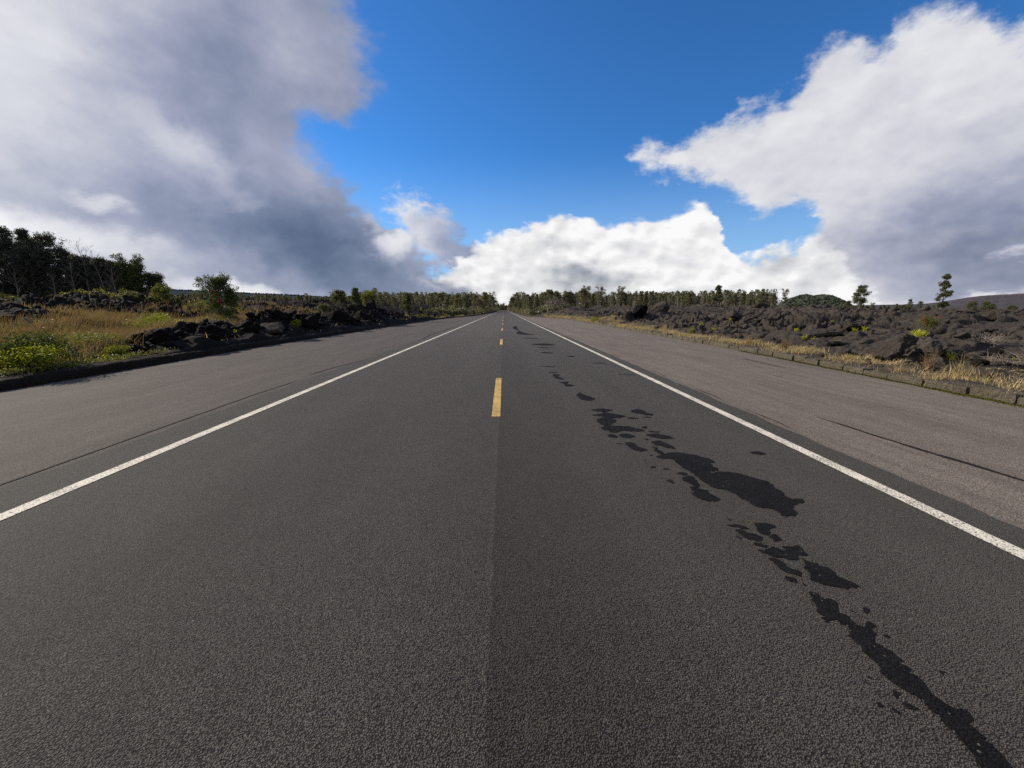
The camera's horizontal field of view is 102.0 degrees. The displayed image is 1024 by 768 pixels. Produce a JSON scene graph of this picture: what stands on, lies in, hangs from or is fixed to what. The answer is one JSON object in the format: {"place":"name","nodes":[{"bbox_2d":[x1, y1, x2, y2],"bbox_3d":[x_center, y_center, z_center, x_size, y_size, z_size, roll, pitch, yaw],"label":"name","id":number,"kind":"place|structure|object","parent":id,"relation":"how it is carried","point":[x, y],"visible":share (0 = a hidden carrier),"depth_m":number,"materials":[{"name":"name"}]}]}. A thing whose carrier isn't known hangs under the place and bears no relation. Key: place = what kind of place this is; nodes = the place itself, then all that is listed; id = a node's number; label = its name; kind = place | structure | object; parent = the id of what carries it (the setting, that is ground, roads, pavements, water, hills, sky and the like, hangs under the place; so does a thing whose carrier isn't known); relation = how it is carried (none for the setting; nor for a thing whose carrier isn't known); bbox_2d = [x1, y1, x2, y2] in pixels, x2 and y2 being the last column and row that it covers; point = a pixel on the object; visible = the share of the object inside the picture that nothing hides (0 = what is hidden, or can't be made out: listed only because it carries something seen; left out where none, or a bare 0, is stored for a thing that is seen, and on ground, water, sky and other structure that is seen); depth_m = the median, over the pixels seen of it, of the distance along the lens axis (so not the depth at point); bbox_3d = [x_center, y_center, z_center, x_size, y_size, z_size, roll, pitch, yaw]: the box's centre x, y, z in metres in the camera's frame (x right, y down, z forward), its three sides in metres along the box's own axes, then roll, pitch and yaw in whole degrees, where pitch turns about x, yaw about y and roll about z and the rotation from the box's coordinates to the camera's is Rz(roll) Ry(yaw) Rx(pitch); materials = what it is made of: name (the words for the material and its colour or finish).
{"place":"outdoors","nodes":[
{"label":"outdoors","id":0,"kind":"place"},
{"bbox_2d":[23,289,329,298],"bbox_3d":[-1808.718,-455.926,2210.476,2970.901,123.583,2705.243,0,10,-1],"label":"wooded ridge","id":1,"kind":"structure","parent":0,"point":[175,292],"depth_m":2214.51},
{"bbox_2d":[11,283,331,297],"bbox_3d":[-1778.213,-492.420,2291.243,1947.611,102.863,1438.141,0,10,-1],"label":"ridge forest","id":2,"kind":"object","parent":1,"relation":"on","point":[249,293],"visible":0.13,"depth_m":2640.53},
{"bbox_2d":[0,310,500,486],"bbox_3d":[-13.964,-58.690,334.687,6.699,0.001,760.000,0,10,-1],"label":"shoulder","id":3,"kind":"object","parent":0,"point":[43,426],"visible":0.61,"depth_m":7.45},
{"bbox_2d":[0,379,301,484],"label":"tar seal","id":4,"kind":"object","parent":3,"relation":"on","point":[128,438],"visible":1,"depth_m":4.78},
{"bbox_2d":[0,331,358,391],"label":"grit","id":5,"kind":"object","parent":3,"relation":"on","point":[154,364],"visible":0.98,"depth_m":10.96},
{"bbox_2d":[0,312,493,390],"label":"kerb","id":6,"kind":"structure","parent":3,"relation":"on","point":[28,379],"depth_m":11.01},
{"bbox_2d":[0,310,1023,767],"bbox_3d":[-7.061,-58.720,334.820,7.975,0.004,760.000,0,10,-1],"label":"road","id":7,"kind":"structure","parent":0,"point":[484,542],"depth_m":2.25,"materials":[{"name":"asphalt"}]},
{"bbox_2d":[592,408,643,432],"bbox_3d":[1.391,0.487,5.740,0.522,0.001,1.267,0,10,-1],"label":"road stain","id":8,"kind":"object","parent":7,"relation":"on","point":[606,421],"visible":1,"depth_m":5.57,"materials":[{"name":"asphalt"}]},
{"bbox_2d":[625,442,646,450],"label":"road stain","id":9,"kind":"object","parent":7,"relation":"on","point":[632,445],"visible":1,"depth_m":4.56,"materials":[{"name":"asphalt"}]},
{"bbox_2d":[682,476,719,500],"bbox_3d":[1.575,0.883,3.540,0.201,0.001,0.513,0,10,-1],"label":"road stain","id":10,"kind":"object","parent":7,"relation":"on","point":[703,494],"visible":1,"depth_m":3.44,"materials":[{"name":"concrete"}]},
{"bbox_2d":[652,446,803,515],"bbox_3d":[1.879,0.828,3.848,0.558,0.001,1.660,-4,11,-24],"label":"road stain","id":11,"kind":"object","parent":7,"relation":"on","point":[759,492],"visible":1,"depth_m":3.62,"materials":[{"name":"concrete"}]},
{"bbox_2d":[529,338,946,714],"bbox_3d":[1.789,-0.623,11.919,2.084,0.001,21.043,0,10,-1],"label":"stain spatter","id":12,"kind":"object","parent":7,"relation":"on","point":[869,624],"visible":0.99,"depth_m":2.66,"materials":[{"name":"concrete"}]},
{"bbox_2d":[736,529,761,540],"bbox_3d":[1.588,1.018,2.791,0.171,0.001,0.109,10,14,43],"label":"road stain","id":13,"kind":"object","parent":7,"relation":"on","point":[753,536],"visible":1,"depth_m":2.79,"materials":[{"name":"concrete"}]},
{"bbox_2d":[754,522,774,534],"bbox_3d":[1.744,1.000,2.892,0.197,0.001,0.123,-9,14,-41],"label":"road stain","id":14,"kind":"object","parent":7,"relation":"on","point":[762,528],"visible":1,"depth_m":2.89,"materials":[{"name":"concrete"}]},
{"bbox_2d":[758,545,807,559],"bbox_3d":[1.702,1.054,2.592,0.295,0.001,0.156,0,10,-1],"label":"road stain","id":15,"kind":"object","parent":7,"relation":"on","point":[791,552],"visible":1,"depth_m":2.59,"materials":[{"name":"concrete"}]},
{"bbox_2d":[768,557,801,575],"bbox_3d":[1.609,1.079,2.450,0.092,0.001,0.187,-4,11,-22],"label":"road stain","id":16,"kind":"object","parent":7,"relation":"on","point":[780,564],"visible":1,"depth_m":2.44,"materials":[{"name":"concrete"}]},
{"bbox_2d":[801,558,859,588],"bbox_3d":[1.793,1.089,2.397,0.230,0.001,0.290,0,10,-1],"label":"road stain","id":17,"kind":"object","parent":7,"relation":"on","point":[819,573],"visible":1,"depth_m":2.36,"materials":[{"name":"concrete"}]},
{"bbox_2d":[809,591,1010,767],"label":"road stain","id":18,"kind":"object","parent":7,"relation":"on","point":[986,754],"visible":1,"depth_m":1.68,"materials":[{"name":"liquid"}]},
{"bbox_2d":[0,290,1023,391],"bbox_3d":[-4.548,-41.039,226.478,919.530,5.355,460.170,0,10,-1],"label":"lava field","id":19,"kind":"structure","parent":0,"point":[810,319],"depth_m":24.02,"materials":[{"name":"stone"}]},
{"bbox_2d":[0,225,20,295],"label":"ohia tree","id":20,"kind":"object","parent":19,"relation":"on","point":[6,239],"visible":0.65,"depth_m":42.75,"materials":[{"name":"green plant"}]},
{"bbox_2d":[0,256,29,295],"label":"bare tree","id":21,"kind":"object","parent":19,"relation":"on","point":[16,286],"visible":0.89,"depth_m":41.05,"materials":[{"name":"grey plant"}]},
{"bbox_2d":[1,238,49,296],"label":"ohia tree","id":22,"kind":"object","parent":19,"relation":"on","point":[22,247],"visible":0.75,"depth_m":41.60,"materials":[{"name":"green plant"}]},
{"bbox_2d":[7,227,47,295],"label":"ohia tree","id":23,"kind":"object","parent":19,"relation":"on","point":[21,233],"visible":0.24,"depth_m":42.33,"materials":[{"name":"green plant"}]},
{"bbox_2d":[0,340,70,369],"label":"shrub","id":24,"kind":"object","parent":19,"relation":"on","point":[36,356],"visible":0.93,"depth_m":8.92,"materials":[{"name":"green plant"}]},
{"bbox_2d":[8,231,69,292],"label":"ohia tree","id":25,"kind":"object","parent":19,"relation":"on","point":[46,241],"visible":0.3,"depth_m":44.62,"materials":[{"name":"green plant"}]},
{"bbox_2d":[0,322,93,366],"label":"shrub","id":26,"kind":"object","parent":19,"relation":"on","point":[5,345],"visible":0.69,"depth_m":9.54,"materials":[{"name":"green plant"}]},
{"bbox_2d":[25,248,70,294],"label":"ohia tree","id":27,"kind":"object","parent":19,"relation":"on","point":[42,257],"visible":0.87,"depth_m":42.13,"materials":[{"name":"green plant"}]},
{"bbox_2d":[46,246,70,289],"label":"ohia tree","id":28,"kind":"object","parent":19,"relation":"on","point":[62,252],"visible":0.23,"depth_m":45.14,"materials":[{"name":"green plant"}]},
{"bbox_2d":[58,255,79,291],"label":"bare tree","id":29,"kind":"object","parent":19,"relation":"on","point":[71,273],"visible":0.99,"depth_m":41.51,"materials":[{"name":"grey plant"}]},
{"bbox_2d":[59,256,91,290],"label":"ohia tree","id":30,"kind":"object","parent":19,"relation":"on","point":[65,262],"visible":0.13,"depth_m":42.80,"materials":[{"name":"green plant"}]},
{"bbox_2d":[60,253,92,291],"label":"ohia tree","id":31,"kind":"object","parent":19,"relation":"on","point":[82,284],"visible":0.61,"depth_m":42.41,"materials":[{"name":"green plant"}]},
{"bbox_2d":[32,329,120,344],"bbox_3d":[-13.215,-1.401,12.932,2.353,0.653,2.514,0,10,-1],"label":"shrub","id":32,"kind":"object","parent":19,"relation":"on","point":[72,337],"visible":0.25,"depth_m":12.67,"materials":[{"name":"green plant"}]},
{"bbox_2d":[66,238,92,290],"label":"bare tree","id":33,"kind":"object","parent":19,"relation":"on","point":[83,262],"visible":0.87,"depth_m":41.88,"materials":[{"name":"grey plant"}]},
{"bbox_2d":[0,340,178,376],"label":"green ground cover","id":34,"kind":"object","parent":19,"relation":"on","point":[54,365],"visible":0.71,"depth_m":9.90,"materials":[{"name":"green plant"}]},
{"bbox_2d":[78,257,117,293],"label":"ohia tree","id":35,"kind":"object","parent":19,"relation":"on","point":[93,276],"visible":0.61,"depth_m":42.27,"materials":[{"name":"green plant"}]},
{"bbox_2d":[69,330,131,348],"bbox_3d":[-12.333,-1.297,12.332,1.525,0.618,1.437,0,10,-1],"label":"shrub","id":36,"kind":"object","parent":19,"relation":"on","point":[104,339],"visible":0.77,"depth_m":12.25,"materials":[{"name":"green plant"}]},
{"bbox_2d":[99,260,132,292],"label":"ohia tree","id":37,"kind":"object","parent":19,"relation":"on","point":[114,269],"visible":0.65,"depth_m":42.56,"materials":[{"name":"green plant"}]},
{"bbox_2d":[101,344,133,353],"bbox_3d":[-11.225,-0.938,11.712,0.746,0.406,0.688,0,10,-1],"label":"shrub","id":38,"kind":"object","parent":19,"relation":"on","point":[115,348],"visible":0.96,"depth_m":11.67,"materials":[{"name":"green plant"}]},
{"bbox_2d":[0,293,243,318],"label":"meadow rubble","id":39,"kind":"object","parent":19,"relation":"on","point":[141,297],"visible":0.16,"depth_m":30.24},
{"bbox_2d":[0,288,248,309],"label":"grove undergrowth","id":40,"kind":"object","parent":19,"relation":"on","point":[112,294],"visible":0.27,"depth_m":37.99,"materials":[{"name":"green plant"}]},
{"bbox_2d":[110,253,147,293],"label":"ohia tree","id":41,"kind":"object","parent":19,"relation":"on","point":[134,282],"visible":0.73,"depth_m":42.52,"materials":[{"name":"green plant"}]},
{"bbox_2d":[125,344,148,353],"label":"lava boulder","id":42,"kind":"object","parent":19,"relation":"on","point":[137,348],"visible":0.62,"depth_m":12.31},
{"bbox_2d":[139,271,168,296],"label":"ohia tree","id":43,"kind":"object","parent":19,"relation":"on","point":[152,280],"visible":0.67,"depth_m":43.79,"materials":[{"name":"green plant"}]},
{"bbox_2d":[0,301,310,367],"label":"brown grass","id":44,"kind":"structure","parent":19,"relation":"on","point":[110,317],"depth_m":17.96,"materials":[{"name":"plant"}]},
{"bbox_2d":[2,306,308,348],"bbox_3d":[-20.110,-2.770,18.409,15.506,1.710,22.039,0,10,-1],"label":"meadow green","id":45,"kind":"object","parent":19,"relation":"on","point":[98,324],"depth_m":18.06,"materials":[{"name":"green plant"}]},
{"bbox_2d":[139,310,173,324],"bbox_3d":[-18.056,-3.230,21.012,1.607,1.046,1.852,-3,11,-15],"label":"shrub","id":46,"kind":"object","parent":19,"relation":"on","point":[159,317],"visible":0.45,"depth_m":20.73,"materials":[{"name":"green plant"}]},
{"bbox_2d":[117,313,197,330],"bbox_3d":[-16.234,-2.740,19.135,3.081,1.056,3.470,0,10,-1],"label":"shrub","id":47,"kind":"object","parent":19,"relation":"on","point":[145,323],"visible":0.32,"depth_m":18.68,"materials":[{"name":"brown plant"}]},
{"bbox_2d":[144,327,174,343],"bbox_3d":[-11.588,-1.542,13.668,0.802,0.642,1.095,-25,23,-33],"label":"lava boulder","id":48,"kind":"object","parent":19,"relation":"on","point":[161,335],"visible":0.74,"depth_m":13.32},
{"bbox_2d":[148,283,173,301],"bbox_3d":[-32.528,-8.268,38.398,1.886,2.182,1.732,-8,13,-37],"label":"ohia tree","id":49,"kind":"object","parent":19,"relation":"on","point":[162,291],"visible":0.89,"depth_m":38.20,"materials":[{"name":"green plant"}]},
{"bbox_2d":[7,298,348,318],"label":"brown grass","id":50,"kind":"structure","parent":19,"relation":"on","point":[208,315],"depth_m":36.18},
{"bbox_2d":[195,324,228,339],"bbox_3d":[-11.554,-1.847,15.923,0.949,0.882,1.001,9,13,41],"label":"lava boulder","id":51,"kind":"object","parent":19,"relation":"on","point":[214,330],"visible":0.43,"depth_m":15.77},
{"bbox_2d":[193,272,239,320],"bbox_3d":[-16.364,-4.757,23.197,2.286,3.062,2.173,0,10,-1],"label":"ohia tree","id":52,"kind":"object","parent":19,"relation":"on","point":[217,283],"visible":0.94,"depth_m":23.00,"materials":[{"name":"green plant"}]},
{"bbox_2d":[143,292,351,300],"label":"distant scrub wood","id":53,"kind":"object","parent":19,"relation":"on","point":[254,297],"visible":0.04,"depth_m":170.10,"materials":[{"name":"green plant"}]},
{"bbox_2d":[236,320,259,333],"bbox_3d":[-11.839,-2.344,18.156,1.557,0.877,0.920,-8,10,2],"label":"lava boulder","id":54,"kind":"object","parent":19,"relation":"on","point":[247,325],"visible":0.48,"depth_m":17.99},
{"bbox_2d":[75,299,430,355],"bbox_3d":[-12.656,-6.123,36.006,3.477,2.562,50.919,0,10,-1],"label":"ridge rubble","id":55,"kind":"object","parent":19,"relation":"on","point":[179,334],"visible":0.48,"depth_m":18.87,"materials":[{"name":"stone"}]},
{"bbox_2d":[260,322,284,333],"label":"lava slab","id":56,"kind":"structure","parent":19,"relation":"on","point":[275,327],"depth_m":19.44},
{"bbox_2d":[262,308,285,318],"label":"lava boulder","id":57,"kind":"object","parent":19,"relation":"on","point":[273,313],"visible":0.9,"depth_m":20.54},
{"bbox_2d":[297,315,319,328],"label":"lava boulder","id":58,"kind":"object","parent":19,"relation":"on","point":[310,321],"visible":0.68,"depth_m":23.84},
{"bbox_2d":[314,302,333,312],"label":"shrub","id":59,"kind":"object","parent":19,"relation":"on","point":[325,308],"visible":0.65,"depth_m":48.59,"materials":[{"name":"green plant"}]},
{"bbox_2d":[322,310,348,322],"bbox_3d":[-12.305,-4.684,28.914,1.684,1.013,1.100,-6,12,-32],"label":"lava boulder","id":60,"kind":"object","parent":19,"relation":"on","point":[339,316],"visible":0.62,"depth_m":28.59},
{"bbox_2d":[330,289,347,307],"bbox_3d":[-16.177,-7.626,38.812,1.682,2.578,2.094,-3,11,-14],"label":"ohia tree","id":61,"kind":"object","parent":19,"relation":"on","point":[341,295],"visible":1,"depth_m":38.51,"materials":[{"name":"green plant"}]},
{"bbox_2d":[350,287,362,305],"bbox_3d":[-14.629,-7.855,39.592,1.609,2.749,1.798,0,10,-1],"label":"ohia tree","id":62,"kind":"object","parent":19,"relation":"on","point":[356,296],"visible":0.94,"depth_m":39.06,"materials":[{"name":"green plant"}]},
{"bbox_2d":[353,311,372,320],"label":"lava boulder","id":63,"kind":"object","parent":19,"relation":"on","point":[360,315],"visible":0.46,"depth_m":34.79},
{"bbox_2d":[359,288,377,306],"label":"ohia tree","id":64,"kind":"object","parent":19,"relation":"on","point":[367,295],"visible":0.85,"depth_m":53.23,"materials":[{"name":"green plant"}]},
{"bbox_2d":[399,292,412,313],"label":"ohia tree","id":65,"kind":"object","parent":19,"relation":"on","point":[406,301],"visible":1,"depth_m":50.72,"materials":[{"name":"green plant"}]},
{"bbox_2d":[420,303,570,315],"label":"roadside undergrowth","id":66,"kind":"object","parent":19,"relation":"on","point":[540,309],"visible":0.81,"depth_m":99.26,"materials":[{"name":"green plant"}]},
{"bbox_2d":[546,297,569,309],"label":"shrub","id":67,"kind":"object","parent":19,"relation":"on","point":[553,302],"visible":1,"depth_m":82.12,"materials":[{"name":"green plant"}]},
{"bbox_2d":[359,289,778,307],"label":"distant woods","id":68,"kind":"object","parent":19,"relation":"on","point":[727,295],"visible":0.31,"depth_m":206.16,"materials":[{"name":"green plant"}]},
{"bbox_2d":[577,288,589,308],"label":"ohia tree","id":69,"kind":"object","parent":19,"relation":"on","point":[582,291],"visible":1,"depth_m":88.00,"materials":[{"name":"green plant"}]},
{"bbox_2d":[633,304,647,318],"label":"lava boulder","id":70,"kind":"object","parent":19,"relation":"on","point":[640,311],"visible":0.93,"depth_m":38.68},
{"bbox_2d":[653,301,669,312],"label":"lava boulder","id":71,"kind":"object","parent":19,"relation":"on","point":[663,306],"visible":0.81,"depth_m":40.40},
{"bbox_2d":[711,285,723,305],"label":"ohia tree","id":72,"kind":"object","parent":19,"relation":"on","point":[719,296],"visible":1,"depth_m":58.97,"materials":[{"name":"green plant"}]},
{"bbox_2d":[725,310,742,321],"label":"lava boulder","id":73,"kind":"object","parent":19,"relation":"on","point":[733,315],"visible":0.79,"depth_m":32.83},
{"bbox_2d":[544,312,1023,392],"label":"gold grass","id":74,"kind":"structure","parent":19,"relation":"on","point":[795,349],"depth_m":12.83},
{"bbox_2d":[585,303,1023,341],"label":"scattered rubble","id":75,"kind":"object","parent":19,"relation":"on","point":[932,332],"visible":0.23,"depth_m":24.79,"materials":[{"name":"stone"}]},
{"bbox_2d":[806,331,843,337],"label":"lava slab","id":76,"kind":"structure","parent":19,"relation":"on","point":[829,334],"depth_m":17.11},
{"bbox_2d":[816,341,848,346],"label":"lava slab","id":77,"kind":"structure","parent":19,"relation":"on","point":[833,343],"depth_m":13.85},
{"bbox_2d":[833,346,851,355],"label":"lava boulder","id":78,"kind":"object","parent":19,"relation":"on","point":[843,349],"visible":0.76,"depth_m":11.70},
{"bbox_2d":[836,323,865,331],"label":"lava slab","id":79,"kind":"structure","parent":19,"relation":"on","point":[848,327],"depth_m":17.73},
{"bbox_2d":[791,304,916,309],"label":"distant scrub","id":80,"kind":"object","parent":19,"relation":"on","point":[888,307],"visible":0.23,"depth_m":174.53,"materials":[{"name":"green plant"}]},
{"bbox_2d":[851,285,871,308],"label":"ohia tree","id":81,"kind":"object","parent":19,"relation":"on","point":[861,289],"visible":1,"depth_m":49.75,"materials":[{"name":"green plant"}]},
{"bbox_2d":[874,339,906,361],"bbox_3d":[9.510,-0.783,10.439,0.688,0.724,0.563,-9,14,-41],"label":"lava boulder","id":82,"kind":"object","parent":19,"relation":"on","point":[888,351],"visible":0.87,"depth_m":10.28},
{"bbox_2d":[884,333,918,349],"bbox_3d":[10.342,-1.044,11.102,0.852,0.656,0.749,-2,10,-29],"label":"lava boulder","id":83,"kind":"object","parent":19,"relation":"on","point":[911,340],"visible":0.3,"depth_m":10.85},
{"bbox_2d":[789,335,1023,385],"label":"kerbside rubble","id":84,"kind":"object","parent":19,"relation":"on","point":[944,353],"visible":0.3,"depth_m":10.49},
{"bbox_2d":[916,336,936,345],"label":"lava boulder","id":85,"kind":"object","parent":84,"relation":"on","point":[922,340],"visible":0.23,"depth_m":11.23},
{"bbox_2d":[915,339,949,353],"bbox_3d":[10.307,-0.891,10.149,0.624,0.423,0.561,-7,21,-36],"label":"lava boulder","id":86,"kind":"object","parent":84,"relation":"on","point":[933,346],"visible":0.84,"depth_m":9.99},
{"bbox_2d":[820,354,1023,389],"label":"straw litter","id":87,"kind":"object","parent":19,"relation":"on","point":[886,363],"visible":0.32,"depth_m":9.48,"materials":[{"name":"plant"}]},
{"bbox_2d":[914,312,943,330],"bbox_3d":[16.099,-2.369,16.032,0.992,0.864,0.829,-8,13,-39],"label":"shrub","id":88,"kind":"object","parent":19,"relation":"on","point":[927,321],"visible":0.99,"depth_m":15.98,"materials":[{"name":"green plant"}]},
{"bbox_2d":[920,348,949,370],"bbox_3d":[9.361,-0.556,9.250,0.520,0.540,0.571,0,10,-1],"label":"grass tuft","id":89,"kind":"object","parent":19,"relation":"on","point":[930,362],"visible":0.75,"depth_m":9.30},
{"bbox_2d":[927,357,945,370],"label":"lava boulder","id":90,"kind":"object","parent":19,"relation":"on","point":[941,363],"visible":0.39,"depth_m":9.65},
{"bbox_2d":[931,273,954,308],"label":"ohia tree","id":91,"kind":"object","parent":19,"relation":"on","point":[944,285],"visible":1,"depth_m":44.66,"materials":[{"name":"green plant"}]},
{"bbox_2d":[948,353,976,376],"bbox_3d":[8.981,-0.394,8.251,0.695,0.480,0.657,0,10,-1],"label":"grass tuft","id":92,"kind":"object","parent":19,"relation":"on","point":[959,367],"visible":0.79,"depth_m":8.29,"materials":[{"name":"plant"}]},
{"bbox_2d":[969,359,989,365],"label":"lava boulder","id":93,"kind":"object","parent":19,"relation":"on","point":[978,362],"visible":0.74,"depth_m":9.32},
{"bbox_2d":[978,301,995,309],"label":"ohia tree","id":94,"kind":"object","parent":19,"relation":"on","point":[986,305],"visible":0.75,"depth_m":45.06,"materials":[{"name":"plant"}]},
{"bbox_2d":[980,310,996,321],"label":"lava boulder","id":95,"kind":"object","parent":19,"relation":"on","point":[990,316],"visible":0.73,"depth_m":22.07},
{"bbox_2d":[956,330,1022,344],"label":"dead shrub","id":96,"kind":"object","parent":19,"relation":"on","point":[985,342],"visible":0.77,"depth_m":12.13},
{"bbox_2d":[972,349,1023,364],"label":"dead shrub","id":97,"kind":"object","parent":19,"relation":"on","point":[1002,360],"visible":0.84,"depth_m":9.52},
{"bbox_2d":[0,0,1023,305],"label":"sky","id":98,"kind":"structure","parent":0,"point":[505,148],"materials":[{"name":"blue"}]},
{"bbox_2d":[506,310,1023,528],"bbox_3d":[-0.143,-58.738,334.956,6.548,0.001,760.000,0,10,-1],"label":"shoulder","id":99,"kind":"object","parent":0,"point":[801,398],"visible":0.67,"depth_m":6.21},
{"bbox_2d":[528,316,1023,404],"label":"kerb","id":100,"kind":"structure","parent":99,"relation":"on","point":[1001,394],"depth_m":9.37,"materials":[{"name":"concrete"}]},
{"bbox_2d":[741,351,1023,407],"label":"moss","id":101,"kind":"object","parent":99,"relation":"on","point":[988,399],"visible":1,"depth_m":8.32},
{"bbox_2d":[819,417,1023,480],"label":"tar seal","id":102,"kind":"object","parent":99,"relation":"on","point":[947,457],"visible":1,"depth_m":4.32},
{"bbox_2d":[854,293,1023,309],"bbox_3d":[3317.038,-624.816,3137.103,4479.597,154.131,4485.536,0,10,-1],"label":"volcano slope","id":103,"kind":"structure","parent":0,"point":[1001,301],"depth_m":2262.27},
{"bbox_2d":[953,332,970,338],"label":"lava boulder","id":104,"kind":"object","parent":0,"point":[964,335],"visible":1,"depth_m":12.21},
{"bbox_2d":[986,346,1004,355],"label":"lava boulder","id":105,"kind":"object","parent":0,"point":[990,351],"visible":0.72,"depth_m":10.81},
{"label":"cone hill","id":106,"kind":"structure","parent":0,"visible":0},
{"bbox_2d":[776,294,851,306],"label":"cone hill forest","id":107,"kind":"object","parent":106,"relation":"on","point":[808,299],"visible":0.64,"depth_m":1097.78,"materials":[{"name":"green plant"}]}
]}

